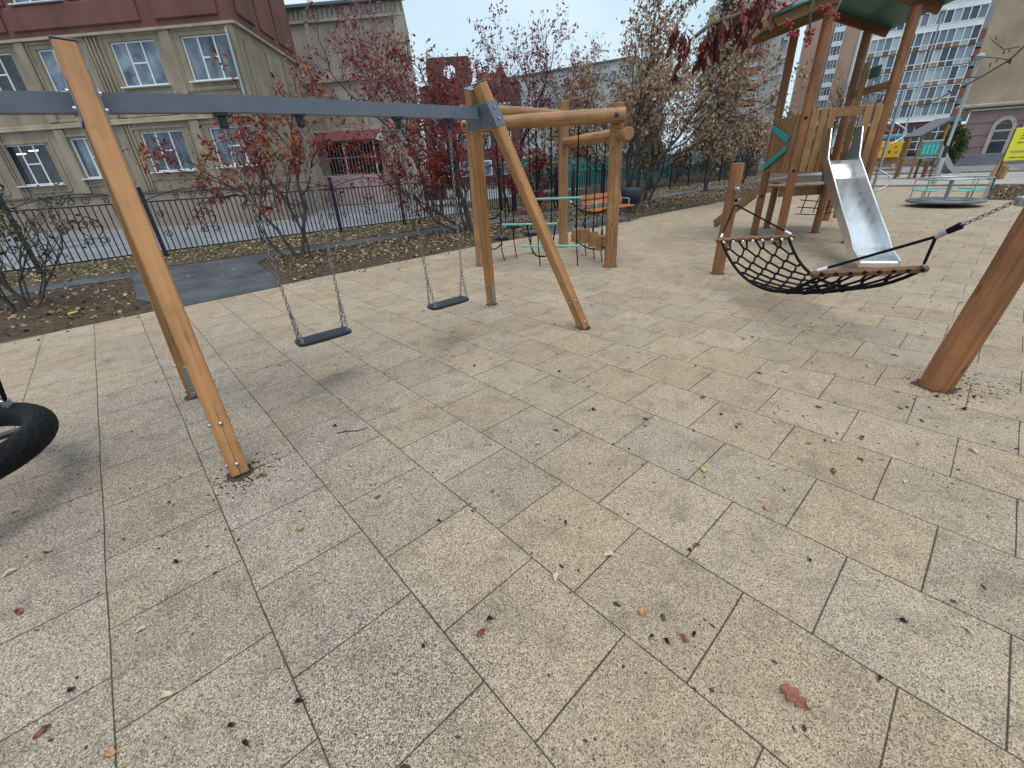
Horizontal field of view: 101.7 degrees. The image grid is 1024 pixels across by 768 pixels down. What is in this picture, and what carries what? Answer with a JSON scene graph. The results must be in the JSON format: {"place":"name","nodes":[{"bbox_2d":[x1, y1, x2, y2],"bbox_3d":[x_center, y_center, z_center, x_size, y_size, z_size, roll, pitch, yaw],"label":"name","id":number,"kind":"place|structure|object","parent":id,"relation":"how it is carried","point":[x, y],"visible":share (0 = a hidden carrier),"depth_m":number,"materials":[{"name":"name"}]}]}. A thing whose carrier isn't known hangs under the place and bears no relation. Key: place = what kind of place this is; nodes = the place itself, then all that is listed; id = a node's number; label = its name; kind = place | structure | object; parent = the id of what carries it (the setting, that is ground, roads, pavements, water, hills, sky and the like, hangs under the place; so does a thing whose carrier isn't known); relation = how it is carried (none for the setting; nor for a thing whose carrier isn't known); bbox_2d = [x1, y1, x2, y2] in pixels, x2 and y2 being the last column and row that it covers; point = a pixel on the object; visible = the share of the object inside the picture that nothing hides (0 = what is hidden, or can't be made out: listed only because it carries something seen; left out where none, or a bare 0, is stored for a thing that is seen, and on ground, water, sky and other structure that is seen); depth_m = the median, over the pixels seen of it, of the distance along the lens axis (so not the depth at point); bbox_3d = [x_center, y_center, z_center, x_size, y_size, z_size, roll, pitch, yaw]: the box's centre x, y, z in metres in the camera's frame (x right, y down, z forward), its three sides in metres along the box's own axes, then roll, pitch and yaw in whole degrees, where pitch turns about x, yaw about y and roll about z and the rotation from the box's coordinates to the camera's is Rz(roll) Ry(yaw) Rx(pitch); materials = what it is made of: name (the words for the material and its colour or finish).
{"place":"outdoors","nodes":[
{"label":"outdoors","id":0,"kind":"place"},
{"bbox_2d":[0,0,426,233],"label":"school building","id":1,"kind":"structure","parent":0,"point":[145,46],"depth_m":19.33,"materials":[{"name":"beige paint"}]},
{"bbox_2d":[0,53,27,90],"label":"window","id":2,"kind":"structure","parent":1,"relation":"in","point":[10,77],"depth_m":18.34,"materials":[{"name":"white glass"}]},
{"bbox_2d":[4,143,65,187],"bbox_3d":[-22.856,-10.406,19.868,2.360,1.777,0.330,-1,27,4],"label":"window","id":3,"kind":"structure","parent":1,"relation":"in","point":[33,163],"depth_m":19.98,"materials":[{"name":"white glass"}]},
{"bbox_2d":[8,0,63,5],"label":"window","id":4,"kind":"structure","parent":1,"relation":"in","point":[16,2],"depth_m":16.90,"materials":[{"name":"white glass"}]},
{"bbox_2d":[37,47,99,91],"bbox_3d":[-19.241,-13.525,18.004,2.220,1.577,0.330,-1,27,4],"label":"window","id":5,"kind":"structure","parent":1,"relation":"in","point":[48,58],"depth_m":18.12,"materials":[{"name":"white glass"}]},
{"bbox_2d":[70,138,102,179],"bbox_3d":[-19.451,-10.577,19.541,2.220,1.717,0.330,-1,27,4],"label":"window","id":6,"kind":"structure","parent":1,"relation":"in","point":[82,148],"depth_m":19.69,"materials":[{"name":"white glass"}]},
{"bbox_2d":[110,39,171,88],"bbox_3d":[-15.878,-13.599,17.733,2.210,1.617,0.330,-1,27,4],"label":"window","id":7,"kind":"structure","parent":1,"relation":"in","point":[139,62],"depth_m":17.85,"materials":[{"name":"white glass"}]},
{"bbox_2d":[140,130,196,173],"bbox_3d":[-15.918,-10.709,19.232,2.240,1.677,0.330,-1,27,4],"label":"window","id":8,"kind":"structure","parent":1,"relation":"in","point":[176,140],"depth_m":19.30,"materials":[{"name":"white glass"}]},
{"bbox_2d":[181,33,238,82],"bbox_3d":[-12.684,-13.662,17.480,2.260,1.597,0.330,-1,27,4],"label":"window","id":9,"kind":"structure","parent":1,"relation":"in","point":[198,49],"depth_m":17.60,"materials":[{"name":"white glass"}]},
{"bbox_2d":[209,125,261,168],"bbox_3d":[-12.598,-10.781,18.963,2.220,1.637,0.330,-1,27,4],"label":"window","id":10,"kind":"structure","parent":1,"relation":"in","point":[214,131],"depth_m":19.09,"materials":[{"name":"white glass"}]},
{"bbox_2d":[0,188,583,270],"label":"road","id":11,"kind":"structure","parent":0,"point":[107,246],"depth_m":16.87,"materials":[{"name":"grey asphalt"}]},
{"bbox_2d":[427,184,446,199],"bbox_3d":[-5.372,-13.454,29.233,1.600,0.950,0.700,-1,27,4],"label":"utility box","id":12,"kind":"object","parent":11,"relation":"on","point":[437,193],"visible":0.24,"depth_m":29.04,"materials":[{"name":"grey"}]},
{"bbox_2d":[0,172,809,290],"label":"verge","id":13,"kind":"structure","parent":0,"point":[192,258],"depth_m":12.06,"materials":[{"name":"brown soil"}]},
{"bbox_2d":[274,0,459,214],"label":"rowan tree","id":14,"kind":"object","parent":13,"relation":"on","point":[361,71],"visible":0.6,"depth_m":15.22,"materials":[{"name":"red plant"}]},
{"bbox_2d":[0,155,759,273],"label":"iron fence","id":15,"kind":"object","parent":13,"relation":"on","point":[144,201],"visible":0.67,"depth_m":13.24,"materials":[{"name":"black metal"}]},
{"bbox_2d":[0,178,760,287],"bbox_3d":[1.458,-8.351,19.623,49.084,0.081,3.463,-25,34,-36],"label":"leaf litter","id":16,"kind":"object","parent":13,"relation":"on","point":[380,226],"visible":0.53,"depth_m":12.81,"materials":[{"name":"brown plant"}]},
{"bbox_2d":[424,0,589,211],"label":"rowan tree","id":17,"kind":"object","parent":13,"relation":"on","point":[532,71],"visible":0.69,"depth_m":15.30,"materials":[{"name":"red plant"}]},
{"bbox_2d":[492,145,557,206],"bbox_3d":[0.695,-8.007,16.477,2.090,2.488,2.634,-25,34,-36],"label":"rowan tree","id":18,"kind":"object","parent":13,"relation":"on","point":[539,190],"visible":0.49,"depth_m":16.29,"materials":[{"name":"red plant"}]},
{"bbox_2d":[488,31,616,207],"bbox_3d":[1.889,-10.336,16.865,5.387,6.172,3.921,-25,34,-36],"label":"rowan tree","id":19,"kind":"object","parent":13,"relation":"on","point":[555,192],"visible":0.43,"depth_m":15.71,"materials":[{"name":"red plant"}]},
{"bbox_2d":[0,172,820,305],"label":"path","id":20,"kind":"structure","parent":0,"point":[193,285],"depth_m":8.60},
{"bbox_2d":[0,177,821,342],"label":"soil bed","id":21,"kind":"object","parent":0,"point":[31,326],"visible":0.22,"depth_m":8.35,"materials":[{"name":"brown soil"}]},
{"bbox_2d":[0,174,125,310],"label":"leafy shrub","id":22,"kind":"object","parent":21,"relation":"on","point":[8,303],"visible":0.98,"depth_m":6.68,"materials":[{"name":"brown plant"}]},
{"bbox_2d":[122,47,350,257],"bbox_3d":[-5.751,-5.018,9.576,4.706,4.135,3.305,9,29,22],"label":"rowan tree","id":23,"kind":"object","parent":21,"relation":"on","point":[261,167],"visible":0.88,"depth_m":9.28,"materials":[{"name":"red plant"}]},
{"bbox_2d":[5,198,724,343],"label":"leaf litter","id":24,"kind":"object","parent":21,"relation":"on","point":[120,313],"visible":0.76,"depth_m":7.89,"materials":[{"name":"brown plant"}]},
{"bbox_2d":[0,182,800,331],"bbox_3d":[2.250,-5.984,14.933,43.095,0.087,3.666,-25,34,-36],"label":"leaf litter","id":25,"kind":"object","parent":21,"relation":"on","point":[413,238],"visible":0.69,"depth_m":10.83,"materials":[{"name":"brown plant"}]},
{"bbox_2d":[326,31,573,230],"bbox_3d":[-1.848,-6.853,12.030,4.432,5.087,7.241,-67,67,-60],"label":"rowan tree","id":26,"kind":"object","parent":21,"relation":"on","point":[433,167],"visible":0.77,"depth_m":11.57,"materials":[{"name":"red plant"}]},
{"bbox_2d":[521,217,639,234],"bbox_3d":[2.195,-4.939,12.907,4.600,0.001,1.550,-25,34,-36],"label":"bench pad","id":27,"kind":"object","parent":21,"relation":"on","point":[589,223],"visible":0.5,"depth_m":12.95,"materials":[{"name":"soil"}]},
{"bbox_2d":[580,191,633,227],"bbox_3d":[2.870,-5.310,12.610,1.900,0.893,0.674,-24,34,-34],"label":"park bench","id":28,"kind":"object","parent":27,"relation":"on","point":[591,196],"visible":0.78,"depth_m":12.42,"materials":[{"name":"orange wood"}]},
{"bbox_2d":[622,187,640,212],"bbox_3d":[4.389,-6.788,15.385,0.680,0.820,0.680,-25,34,-36],"label":"litter bin","id":29,"kind":"object","parent":21,"relation":"on","point":[632,194],"visible":0.91,"depth_m":15.10,"materials":[{"name":"grey metal"}]},
{"bbox_2d":[525,0,820,209],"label":"maple tree","id":30,"kind":"object","parent":21,"relation":"on","point":[638,118],"visible":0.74,"depth_m":14.23,"materials":[{"name":"brown plant"}]},
{"bbox_2d":[595,9,791,200],"bbox_3d":[7.356,-11.982,18.316,7.721,7.235,6.476,1,28,9],"label":"maple tree","id":31,"kind":"object","parent":21,"relation":"on","point":[652,163],"visible":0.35,"depth_m":17.20,"materials":[{"name":"brown plant"}]},
{"bbox_2d":[685,0,754,190],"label":"maple tree","id":32,"kind":"object","parent":21,"relation":"on","point":[724,4],"visible":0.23,"depth_m":21.37,"materials":[{"name":"plant"}]},
{"bbox_2d":[419,56,522,187],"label":"brick building","id":33,"kind":"structure","parent":0,"point":[490,172],"depth_m":49.99,"materials":[{"name":"brown brick"}]},
{"bbox_2d":[457,134,466,149],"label":"window","id":34,"kind":"structure","parent":33,"relation":"in","point":[465,139],"depth_m":51.69,"materials":[{"name":"white glass"}]},
{"bbox_2d":[459,163,468,176],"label":"window","id":35,"kind":"structure","parent":33,"relation":"in","point":[464,169],"depth_m":53.14,"materials":[{"name":"white glass"}]},
{"bbox_2d":[482,133,490,148],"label":"window","id":36,"kind":"structure","parent":33,"relation":"in","point":[488,138],"depth_m":51.84,"materials":[{"name":"white glass"}]},
{"bbox_2d":[484,160,492,174],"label":"window","id":37,"kind":"structure","parent":33,"relation":"in","point":[488,171],"depth_m":53.16,"materials":[{"name":"white glass"}]},
{"bbox_2d":[4,152,953,342],"bbox_3d":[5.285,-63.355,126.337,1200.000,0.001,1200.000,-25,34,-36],"label":"ground","id":38,"kind":"structure","parent":0,"point":[907,162],"depth_m":35.66,"materials":[{"name":"brown soil"}]},
{"bbox_2d":[520,151,751,190],"bbox_3d":[16.339,-22.895,43.580,44.050,2.500,0.170,-25,34,-36],"label":"teal site fence","id":39,"kind":"object","parent":38,"relation":"on","point":[524,165],"visible":0.13,"depth_m":36.46,"materials":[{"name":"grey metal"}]},
{"bbox_2d":[722,106,771,183],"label":"bare tree","id":40,"kind":"object","parent":38,"relation":"on","point":[760,152],"visible":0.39,"depth_m":27.23,"materials":[{"name":"brown plant"}]},
{"bbox_2d":[692,0,805,163],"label":"red balcony block","id":41,"kind":"structure","parent":38,"relation":"on","point":[768,87],"depth_m":91.16,"materials":[{"name":"concrete"}]},
{"bbox_2d":[773,73,781,81],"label":"window","id":42,"kind":"structure","parent":41,"relation":"in","point":[778,75],"depth_m":90.54,"materials":[{"name":"white glass"}]},
{"bbox_2d":[775,56,784,65],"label":"window","id":43,"kind":"structure","parent":41,"relation":"in","point":[780,60],"depth_m":89.29,"materials":[{"name":"white glass"}]},
{"bbox_2d":[778,38,788,48],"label":"window","id":44,"kind":"structure","parent":41,"relation":"in","point":[785,42],"depth_m":87.86,"materials":[{"name":"white glass"}]},
{"bbox_2d":[797,169,1023,197],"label":"kerb","id":45,"kind":"structure","parent":38,"relation":"on","point":[981,171],"depth_m":19.66,"materials":[{"name":"concrete"}]},
{"bbox_2d":[953,0,1023,165],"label":"corner house","id":46,"kind":"structure","parent":38,"relation":"on","point":[994,104],"depth_m":32.67,"materials":[{"name":"paint"}]},
{"bbox_2d":[980,116,1016,153],"bbox_3d":[39.389,-19.948,33.708,1.540,2.950,0.140,6,29,18],"label":"arched window","id":47,"kind":"structure","parent":46,"relation":"in","point":[996,137],"depth_m":33.66,"materials":[{"name":"beige glass"}]},
{"bbox_2d":[0,186,1023,767],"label":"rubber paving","id":48,"kind":"structure","parent":0,"point":[332,634],"depth_m":2.15,"materials":[{"name":"tile"}]},
{"bbox_2d":[0,568,15,577],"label":"fallen leaf","id":49,"kind":"object","parent":48,"relation":"on","point":[8,571],"visible":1,"depth_m":2.02,"materials":[{"name":"beige plant"}]},
{"bbox_2d":[14,608,22,613],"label":"fallen leaf","id":50,"kind":"object","parent":48,"relation":"on","point":[18,610],"visible":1,"depth_m":1.83,"materials":[{"name":"red plant"}]},
{"bbox_2d":[32,719,56,739],"bbox_3d":[-1.593,1.174,1.421,0.021,0.014,0.063,14,36,25],"label":"fallen leaf","id":51,"kind":"object","parent":48,"relation":"on","point":[38,733],"visible":1,"depth_m":1.42,"materials":[{"name":"red plant"}]},
{"bbox_2d":[102,747,121,756],"bbox_3d":[-1.294,1.193,1.350,0.054,0.018,0.025,-8,28,-8],"label":"fallen leaf","id":52,"kind":"object","parent":48,"relation":"on","point":[110,751],"visible":1,"depth_m":1.35,"materials":[{"name":"orange plant"}]},
{"bbox_2d":[159,690,179,698],"bbox_3d":[-1.232,1.113,1.499,0.062,0.018,0.020,-17,30,-18],"label":"fallen leaf","id":53,"kind":"object","parent":48,"relation":"on","point":[166,694],"visible":1,"depth_m":1.50,"materials":[{"name":"beige plant"}]},
{"bbox_2d":[241,738,250,747],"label":"fallen leaf","id":54,"kind":"object","parent":48,"relation":"on","point":[244,742],"visible":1,"depth_m":1.36,"materials":[{"name":"black plant"}]},
{"bbox_2d":[0,35,590,481],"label":"swing set","id":55,"kind":"object","parent":48,"relation":"on","point":[86,103],"visible":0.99,"depth_m":2.53,"materials":[{"name":"wood"}]},
{"bbox_2d":[0,380,58,479],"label":"tyre swing","id":56,"kind":"object","parent":55,"relation":"hanging from","point":[31,437],"visible":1,"depth_m":2.46,"materials":[{"name":"black rubber"}]},
{"bbox_2d":[212,112,351,346],"bbox_3d":[-1.633,-1.096,3.141,0.555,1.611,0.170,-25,34,-36],"label":"flat swing","id":57,"kind":"object","parent":55,"relation":"hanging from","point":[320,337],"visible":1,"depth_m":3.22,"materials":[{"name":"grey metal"}]},
{"bbox_2d":[391,116,468,309],"bbox_3d":[-0.704,-1.528,3.891,0.575,1.621,0.170,-25,34,-36],"label":"flat swing","id":58,"kind":"object","parent":55,"relation":"hanging from","point":[449,302],"visible":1,"depth_m":3.99,"materials":[{"name":"grey metal"}]},
{"bbox_2d":[294,697,306,704],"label":"fallen leaf","id":59,"kind":"object","parent":48,"relation":"on","point":[298,700],"visible":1,"depth_m":1.46,"materials":[{"name":"black plant"}]},
{"bbox_2d":[476,627,488,636],"bbox_3d":[-0.116,0.976,1.646,0.061,0.015,0.020,-19,36,-32],"label":"fallen leaf","id":60,"kind":"object","parent":48,"relation":"on","point":[480,631],"visible":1,"depth_m":1.65,"materials":[{"name":"red plant"}]},
{"bbox_2d":[0,263,1018,767],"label":"dirt crumbs","id":61,"kind":"object","parent":48,"relation":"on","point":[662,615],"visible":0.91,"depth_m":2.34,"materials":[{"name":"brown soil"}]},
{"bbox_2d":[461,100,633,267],"bbox_3d":[0.968,-3.569,7.402,2.851,2.846,2.638,-25,34,-36],"label":"rope climbing frame","id":62,"kind":"object","parent":48,"relation":"on","point":[563,117],"visible":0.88,"depth_m":7.22,"materials":[{"name":"brown wood"}]},
{"bbox_2d":[553,569,557,581],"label":"fallen leaf","id":63,"kind":"object","parent":48,"relation":"on","point":[555,576],"visible":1,"depth_m":1.85,"materials":[{"name":"beige plant"}]},
{"bbox_2d":[172,328,1023,505],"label":"dirt crumbs","id":64,"kind":"object","parent":48,"relation":"on","point":[257,477],"visible":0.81,"depth_m":2.73,"materials":[{"name":"brown soil"}]},
{"bbox_2d":[599,551,613,555],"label":"fallen leaf","id":65,"kind":"object","parent":48,"relation":"on","point":[609,553],"visible":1,"depth_m":1.94,"materials":[{"name":"beige plant"}]},
{"bbox_2d":[638,606,644,615],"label":"fallen leaf","id":66,"kind":"object","parent":48,"relation":"on","point":[641,610],"visible":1,"depth_m":1.69,"materials":[{"name":"orange plant"}]},
{"bbox_2d":[676,630,688,642],"bbox_3d":[0.649,0.962,1.589,0.018,0.014,0.055,-16,34,-30],"label":"fallen leaf","id":67,"kind":"object","parent":48,"relation":"on","point":[684,637],"visible":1,"depth_m":1.58,"materials":[{"name":"red plant"}]},
{"bbox_2d":[710,163,744,274],"bbox_3d":[3.215,-2.396,6.229,0.256,1.608,0.264,-25,34,-36],"label":"hammock post","id":68,"kind":"object","parent":48,"relation":"on","point":[734,185],"visible":0.84,"depth_m":6.14,"materials":[{"name":"wood"}]},
{"bbox_2d":[716,189,1014,294],"bbox_3d":[3.189,-1.534,4.525,1.030,1.056,3.574,-2,27,2],"label":"hammock","id":69,"kind":"object","parent":68,"relation":"hanging from","point":[825,273],"visible":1,"depth_m":4.12,"materials":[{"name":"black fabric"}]},
{"bbox_2d":[780,683,818,718],"bbox_3d":[0.948,1.053,1.381,0.062,0.012,0.112,-8,28,-9],"label":"fallen leaf","id":70,"kind":"object","parent":48,"relation":"on","point":[792,694],"visible":1,"depth_m":1.40,"materials":[{"name":"plant"}]},
{"bbox_2d":[713,0,953,266],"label":"play tower","id":71,"kind":"structure","parent":48,"relation":"on","point":[844,191],"depth_m":7.47,"materials":[{"name":"brown wood"}]},
{"bbox_2d":[872,89,906,192],"bbox_3d":[7.507,-4.542,8.716,0.522,2.640,0.843,-71,70,-61],"label":"spiral pole","id":72,"kind":"object","parent":48,"relation":"on","point":[901,94],"visible":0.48,"depth_m":8.43,"materials":[{"name":"metal"}]},
{"bbox_2d":[905,176,995,205],"bbox_3d":[12.967,-5.714,12.399,1.800,0.770,1.800,-25,34,-36],"label":"merry go round","id":73,"kind":"object","parent":48,"relation":"on","point":[945,200],"visible":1,"depth_m":12.22,"materials":[{"name":"grey metal"}]},
{"bbox_2d":[960,623,973,634],"bbox_3d":[1.705,0.916,1.563,0.015,0.014,0.047,0,26,-4],"label":"fallen leaf","id":74,"kind":"object","parent":48,"relation":"on","point":[969,630],"visible":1,"depth_m":1.55,"materials":[{"name":"beige plant"}]},
{"bbox_2d":[911,195,1023,393],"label":"hammock post","id":75,"kind":"object","parent":48,"relation":"on","point":[998,286],"visible":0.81,"depth_m":2.84,"materials":[{"name":"wood"}]},
{"bbox_2d":[989,128,1023,192],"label":"notice sign","id":76,"kind":"object","parent":48,"relation":"on","point":[1014,150],"visible":0.98,"depth_m":14.51,"materials":[{"name":"yellow metal"}]},
{"bbox_2d":[508,55,643,158],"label":"long pale block","id":77,"kind":"structure","parent":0,"point":[613,64],"depth_m":82.57,"materials":[{"name":"grey"}]},
{"bbox_2d":[608,88,615,97],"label":"window","id":78,"kind":"structure","parent":77,"relation":"in","point":[610,93],"depth_m":79.81,"materials":[{"name":"white glass"}]},
{"bbox_2d":[609,69,617,79],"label":"window","id":79,"kind":"structure","parent":77,"relation":"in","point":[611,73],"depth_m":78.38,"materials":[{"name":"white glass"}]},
{"bbox_2d":[625,67,632,77],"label":"window","id":80,"kind":"structure","parent":77,"relation":"in","point":[630,69],"depth_m":76.94,"materials":[{"name":"white glass"}]},
{"bbox_2d":[435,169,762,208],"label":"lawn","id":81,"kind":"structure","parent":0,"point":[641,186],"depth_m":29.77,"materials":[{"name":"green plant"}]},
{"bbox_2d":[621,135,698,186],"bbox_3d":[9.710,-15.997,29.449,5.872,3.962,3.882,-7,27,-7],"label":"maple tree","id":82,"kind":"object","parent":81,"relation":"on","point":[646,165],"visible":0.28,"depth_m":28.84,"materials":[{"name":"brown plant"}]},
{"bbox_2d":[691,129,749,179],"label":"maple tree","id":83,"kind":"object","parent":81,"relation":"on","point":[717,158],"visible":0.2,"depth_m":33.31,"materials":[{"name":"brown plant"}]},
{"bbox_2d":[284,0,970,175],"label":"sky","id":84,"kind":"structure","parent":0,"point":[445,22],"materials":[{"name":"white"}]},
{"bbox_2d":[620,58,669,186],"bbox_3d":[7.693,-15.155,24.627,3.165,7.027,3.347,1,28,9],"label":"maple tree","id":85,"kind":"object","parent":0,"point":[649,147],"visible":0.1,"depth_m":24.67,"materials":[{"name":"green plant"}]},
{"bbox_2d":[664,0,841,85],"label":"rowan branch","id":86,"kind":"object","parent":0,"point":[758,10],"visible":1,"depth_m":1.77,"materials":[{"name":"red plant"}]},
{"bbox_2d":[788,19,858,157],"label":"salmon block","id":87,"kind":"structure","parent":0,"point":[842,41],"depth_m":113.25,"materials":[{"name":"white concrete"}]},
{"bbox_2d":[831,0,997,155],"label":"balcony block","id":88,"kind":"structure","parent":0,"point":[961,33],"depth_m":80.87,"materials":[{"name":"grey concrete"}]},
{"bbox_2d":[954,97,962,104],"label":"side window","id":89,"kind":"structure","parent":88,"relation":"in","point":[958,100],"depth_m":80.98,"materials":[{"name":"grey glass"}]},
{"bbox_2d":[949,114,968,122],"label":"side window","id":90,"kind":"structure","parent":88,"relation":"in","point":[964,117],"depth_m":81.80,"materials":[{"name":"grey glass"}]},
{"bbox_2d":[961,78,969,85],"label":"side window","id":91,"kind":"structure","parent":88,"relation":"in","point":[965,81],"depth_m":79.59,"materials":[{"name":"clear glass"}]},
{"bbox_2d":[968,59,975,66],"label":"side window","id":92,"kind":"structure","parent":88,"relation":"in","point":[972,63],"depth_m":78.34,"materials":[{"name":"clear glass"}]},
{"bbox_2d":[975,39,983,47],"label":"side window","id":93,"kind":"structure","parent":88,"relation":"in","point":[979,43],"depth_m":76.96,"materials":[{"name":"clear glass"}]},
{"bbox_2d":[809,163,1023,174],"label":"street","id":94,"kind":"structure","parent":0,"point":[974,167],"depth_m":32.08,"materials":[{"name":"grey asphalt"}]},
{"bbox_2d":[890,8,946,171],"bbox_3d":[28.971,-20.651,29.906,0.320,9.720,0.312,-25,34,-36],"label":"street lamp","id":95,"kind":"object","parent":94,"relation":"on","point":[943,10],"visible":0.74,"depth_m":29.31,"materials":[{"name":"grey metal"}]},
{"bbox_2d":[929,122,973,168],"bbox_3d":[32.165,-17.476,30.596,2.088,3.316,2.221,-25,34,-36],"label":"evergreen bush","id":96,"kind":"object","parent":94,"relation":"on","point":[959,139],"visible":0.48,"depth_m":30.04,"materials":[{"name":"green plant"}]},
{"bbox_2d":[893,117,960,178],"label":"play tower","id":97,"kind":"structure","parent":0,"point":[932,150],"depth_m":23.30,"materials":[{"name":"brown wood"}]},
{"bbox_2d":[870,172,1023,184],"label":"pavement","id":98,"kind":"structure","parent":0,"point":[1013,177],"depth_m":22.17,"materials":[{"name":"grey concrete"}]},
{"bbox_2d":[798,58,894,181],"bbox_3d":[17.054,-13.618,22.003,4.913,5.790,4.256,2,28,11],"label":"bare tree","id":99,"kind":"object","parent":98,"relation":"on","point":[841,97],"visible":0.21,"depth_m":21.08,"materials":[{"name":"brown plant"}]},
{"bbox_2d":[873,135,911,176],"bbox_3d":[23.153,-13.976,25.628,2.230,2.350,0.216,-3,27,0],"label":"play structure","id":100,"kind":"object","parent":98,"relation":"on","point":[892,153],"visible":0.56,"depth_m":25.50,"materials":[{"name":"yellow plastic"}]},
{"bbox_2d":[931,53,985,183],"bbox_3d":[19.440,-11.427,18.260,0.320,4.920,0.312,-25,34,-36],"label":"street lamp","id":101,"kind":"object","parent":98,"relation":"on","point":[942,158],"visible":0.83,"depth_m":18.27,"materials":[{"name":"grey metal"}]},
{"bbox_2d":[987,158,1009,179],"bbox_3d":[23.835,-10.524,20.349,0.815,1.044,0.271,-4,27,-2],"label":"log stool","id":102,"kind":"object","parent":98,"relation":"on","point":[1003,172],"visible":0.62,"depth_m":20.35,"materials":[{"name":"brown wood"}]},
{"bbox_2d":[920,37,1023,107],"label":"bare branch","id":103,"kind":"object","parent":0,"point":[1009,61],"visible":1,"depth_m":3.30,"materials":[{"name":"brown plant"}]},
{"bbox_2d":[986,186,1023,199],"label":"corner bed","id":104,"kind":"object","parent":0,"point":[1018,191],"depth_m":14.70,"materials":[{"name":"soil"}]},
{"bbox_2d":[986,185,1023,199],"bbox_3d":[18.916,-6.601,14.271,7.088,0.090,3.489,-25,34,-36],"label":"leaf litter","id":105,"kind":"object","parent":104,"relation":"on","point":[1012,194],"visible":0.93,"depth_m":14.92,"materials":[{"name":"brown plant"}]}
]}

